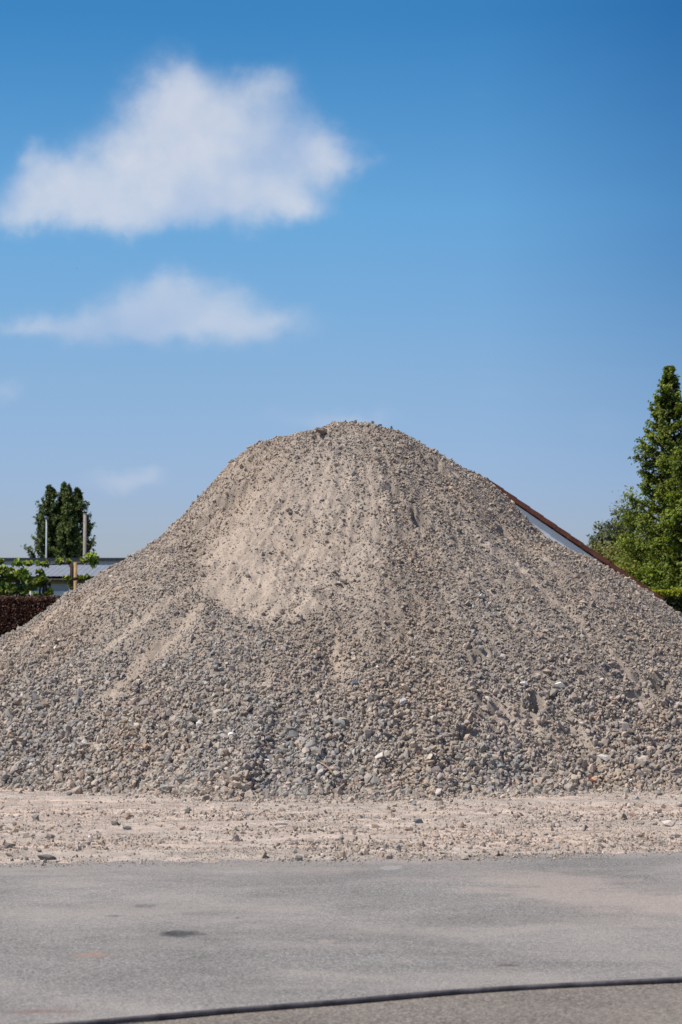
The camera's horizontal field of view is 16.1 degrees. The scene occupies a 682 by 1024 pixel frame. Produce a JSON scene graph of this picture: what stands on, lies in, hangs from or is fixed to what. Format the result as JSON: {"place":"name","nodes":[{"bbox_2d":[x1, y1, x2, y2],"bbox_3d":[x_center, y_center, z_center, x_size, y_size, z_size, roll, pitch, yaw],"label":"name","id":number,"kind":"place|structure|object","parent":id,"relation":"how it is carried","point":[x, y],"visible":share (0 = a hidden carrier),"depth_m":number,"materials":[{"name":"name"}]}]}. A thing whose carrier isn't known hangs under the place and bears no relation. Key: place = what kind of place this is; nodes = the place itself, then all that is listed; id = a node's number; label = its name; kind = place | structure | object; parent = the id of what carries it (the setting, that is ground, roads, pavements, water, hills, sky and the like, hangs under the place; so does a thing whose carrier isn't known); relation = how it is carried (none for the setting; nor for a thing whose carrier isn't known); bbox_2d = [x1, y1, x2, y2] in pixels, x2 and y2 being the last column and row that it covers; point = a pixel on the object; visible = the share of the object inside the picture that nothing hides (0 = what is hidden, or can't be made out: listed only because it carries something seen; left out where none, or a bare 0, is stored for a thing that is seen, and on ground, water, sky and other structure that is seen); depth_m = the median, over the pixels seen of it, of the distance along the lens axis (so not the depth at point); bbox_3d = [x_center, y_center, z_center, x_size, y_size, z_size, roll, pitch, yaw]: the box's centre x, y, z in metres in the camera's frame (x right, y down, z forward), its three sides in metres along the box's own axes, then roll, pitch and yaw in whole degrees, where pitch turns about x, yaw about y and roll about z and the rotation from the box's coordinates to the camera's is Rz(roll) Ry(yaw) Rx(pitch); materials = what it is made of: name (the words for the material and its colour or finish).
{"place":"outdoors","nodes":[
{"label":"outdoors","id":0,"kind":"place"},
{"bbox_2d":[0,851,681,1023],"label":"road","id":1,"kind":"structure","parent":0,"point":[91,941],"depth_m":13.07,"materials":[{"name":"grey asphalt"}]},
{"bbox_2d":[0,788,681,862],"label":"dirt strip","id":2,"kind":"object","parent":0,"point":[57,799],"visible":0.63,"depth_m":19.85,"materials":[{"name":"beige gravel"}]},
{"bbox_2d":[3,843,15,848],"bbox_3d":[-2.407,2.425,17.561,0.090,0.044,0.072,5,2,-17],"label":"stone","id":3,"kind":"object","parent":2,"relation":"on","point":[8,845],"visible":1,"depth_m":17.54,"materials":[{"name":"grey stone"}]},
{"bbox_2d":[37,854,55,859],"bbox_3d":[-2.070,2.435,17.037,0.129,0.045,0.069,0,-3,8],"label":"stone","id":4,"kind":"object","parent":2,"relation":"on","point":[46,857],"visible":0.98,"depth_m":17.01,"materials":[{"name":"grey stone"}]},
{"bbox_2d":[307,838,313,844],"bbox_3d":[-0.230,2.459,18.003,0.050,0.063,0.056,0,-3,1],"label":"stone","id":5,"kind":"object","parent":2,"relation":"on","point":[310,840],"visible":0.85,"depth_m":17.98,"materials":[{"name":"beige stone"}]},
{"bbox_2d":[0,420,681,803],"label":"gravel pile","id":6,"kind":"object","parent":2,"relation":"on","point":[266,602],"visible":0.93,"depth_m":25.67,"materials":[{"name":"gravel"}]},
{"bbox_2d":[316,428,326,433],"bbox_3d":[-0.233,-0.962,28.748,0.142,0.076,0.086,18,22,-10],"label":"stone","id":7,"kind":"object","parent":6,"relation":"on","point":[321,430],"visible":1,"depth_m":28.72,"materials":[{"name":"grey stone"}]},
{"bbox_2d":[319,762,334,775],"bbox_3d":[-0.133,2.490,23.450,0.020,0.128,0.215,3,-4,-43],"label":"stick","id":8,"kind":"object","parent":6,"relation":"on","point":[329,769],"visible":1,"depth_m":23.43,"materials":[{"name":"brown wood"}]},
{"bbox_2d":[399,698,405,704],"bbox_3d":[0.626,1.915,24.447,0.066,0.085,0.050,21,16,-26],"label":"stone","id":9,"kind":"object","parent":6,"relation":"on","point":[403,701],"visible":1,"depth_m":24.43,"materials":[{"name":"white stone"}]},
{"bbox_2d":[597,754,609,760],"bbox_3d":[2.642,2.463,24.283,0.139,0.049,0.064,19,37,34],"label":"stone","id":10,"kind":"object","parent":6,"relation":"on","point":[604,757],"visible":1,"depth_m":24.26,"materials":[{"name":"white stone"}]},
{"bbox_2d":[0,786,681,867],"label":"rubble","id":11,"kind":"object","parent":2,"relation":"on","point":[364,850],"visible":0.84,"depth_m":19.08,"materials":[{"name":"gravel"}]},
{"bbox_2d":[413,819,421,822],"bbox_3d":[0.636,2.562,20.023,0.077,0.043,0.055,4,2,-11],"label":"stone","id":12,"kind":"object","parent":2,"relation":"on","point":[417,820],"visible":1,"depth_m":20.00,"materials":[{"name":"grey stone"}]},
{"bbox_2d":[662,820,674,826],"bbox_3d":[2.654,2.526,19.613,0.104,0.057,0.085,2,4,29],"label":"stone","id":13,"kind":"object","parent":2,"relation":"on","point":[670,823],"visible":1,"depth_m":19.59,"materials":[{"name":"white stone"}]},
{"bbox_2d":[0,0,681,557],"label":"sky","id":14,"kind":"structure","parent":0,"point":[454,226],"materials":[{"name":"blue"}]},
{"bbox_2d":[124,982,681,1023],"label":"pavement","id":15,"kind":"structure","parent":0,"point":[661,1003],"depth_m":10.19,"materials":[{"name":"grey asphalt"}]},
{"bbox_2d":[48,977,681,1023],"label":"hose","id":16,"kind":"object","parent":15,"relation":"on","point":[221,1011],"visible":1,"depth_m":10.40,"materials":[{"name":"rubber"}]},
{"label":"ground","id":17,"kind":"structure","parent":0,"visible":0},
{"bbox_2d":[0,557,37,596],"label":"espalier tree","id":18,"kind":"object","parent":17,"relation":"on","point":[21,574],"visible":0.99,"depth_m":40.85,"materials":[{"name":"green plant"}]},
{"bbox_2d":[0,594,61,636],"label":"hedge","id":19,"kind":"object","parent":17,"relation":"on","point":[17,610],"visible":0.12,"depth_m":37.60,"materials":[{"name":"brown plant"}]},
{"bbox_2d":[23,560,53,595],"bbox_3d":[-5.147,2.230,41.062,0.528,2.846,0.251,0,-3,0],"label":"espalier tree","id":20,"kind":"object","parent":17,"relation":"on","point":[40,582],"visible":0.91,"depth_m":41.09,"materials":[{"name":"green plant"}]},
{"bbox_2d":[21,484,62,557],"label":"poplar tree","id":21,"kind":"object","parent":17,"relation":"on","point":[49,505],"visible":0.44,"depth_m":201.70,"materials":[{"name":"green plant"}]},
{"bbox_2d":[44,516,47,557],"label":"lamp post","id":22,"kind":"object","parent":17,"relation":"on","point":[46,517],"visible":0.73,"depth_m":130.04,"materials":[{"name":"grey metal"}]},
{"bbox_2d":[0,565,112,595],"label":"shed","id":23,"kind":"structure","parent":17,"relation":"on","point":[59,584],"depth_m":81.52,"materials":[{"name":"white metal"}]},
{"bbox_2d":[48,481,66,557],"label":"poplar tree","id":24,"kind":"object","parent":17,"relation":"on","point":[61,493],"visible":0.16,"depth_m":202.31,"materials":[{"name":"green plant"}]},
{"bbox_2d":[2,558,124,564],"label":"flat roofed hall","id":25,"kind":"structure","parent":17,"relation":"on","point":[102,561],"depth_m":111.91,"materials":[{"name":"grey metal"}]},
{"bbox_2d":[51,483,82,557],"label":"poplar tree","id":26,"kind":"object","parent":17,"relation":"on","point":[68,544],"visible":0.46,"depth_m":196.16,"materials":[{"name":"green plant"}]},
{"bbox_2d":[42,552,99,589],"bbox_3d":[-4.577,2.155,40.934,0.986,2.983,0.264,0,-3,0],"label":"espalier tree","id":27,"kind":"object","parent":17,"relation":"on","point":[92,560],"visible":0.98,"depth_m":40.98,"materials":[{"name":"green plant"}]},
{"bbox_2d":[73,562,77,588],"bbox_3d":[-4.476,2.241,40.719,0.074,2.790,0.078,0,-3,0],"label":"wooden stake","id":28,"kind":"object","parent":17,"relation":"on","point":[75,578],"visible":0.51,"depth_m":40.75,"materials":[{"name":"brown wood"}]},
{"bbox_2d":[65,487,96,557],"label":"poplar tree","id":29,"kind":"object","parent":17,"relation":"on","point":[80,506],"visible":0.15,"depth_m":201.24,"materials":[{"name":"green plant"}]},
{"bbox_2d":[83,514,86,564],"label":"wooden pole","id":30,"kind":"object","parent":17,"relation":"on","point":[84,533],"visible":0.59,"depth_m":98.02,"materials":[{"name":"grey wood"}]},
{"bbox_2d":[487,478,664,601],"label":"gabled house","id":31,"kind":"structure","parent":17,"relation":"on","point":[549,529],"depth_m":45.02,"materials":[{"name":"red tile"}]},
{"bbox_2d":[586,520,630,554],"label":"leafy tree","id":32,"kind":"object","parent":17,"relation":"on","point":[611,529],"visible":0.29,"depth_m":79.91,"materials":[{"name":"green plant"}]},
{"bbox_2d":[588,534,635,564],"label":"leafy tree","id":33,"kind":"object","parent":17,"relation":"on","point":[606,552],"visible":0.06,"depth_m":71.74,"materials":[{"name":"green plant"}]},
{"bbox_2d":[598,484,648,549],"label":"leafy tree","id":34,"kind":"object","parent":17,"relation":"on","point":[618,516],"visible":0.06,"depth_m":81.91,"materials":[{"name":"green plant"}]},
{"bbox_2d":[601,541,663,580],"bbox_3d":[7.768,2.693,62.813,3.457,4.099,3.335,-2,-3,29],"label":"leafy tree","id":35,"kind":"object","parent":17,"relation":"on","point":[622,564],"visible":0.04,"depth_m":62.65,"materials":[{"name":"green plant"}]},
{"bbox_2d":[609,365,681,588],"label":"cone tree","id":36,"kind":"object","parent":17,"relation":"on","point":[669,401],"visible":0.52,"depth_m":59.81,"materials":[{"name":"green plant"}]},
{"bbox_2d":[633,417,681,589],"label":"cone tree","id":37,"kind":"object","parent":17,"relation":"on","point":[664,575],"visible":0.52,"depth_m":58.03,"materials":[{"name":"green plant"}]},
{"bbox_2d":[651,589,681,612],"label":"hedge","id":38,"kind":"object","parent":17,"relation":"on","point":[673,598],"visible":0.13,"depth_m":49.61,"materials":[{"name":"green plant"}]}
]}

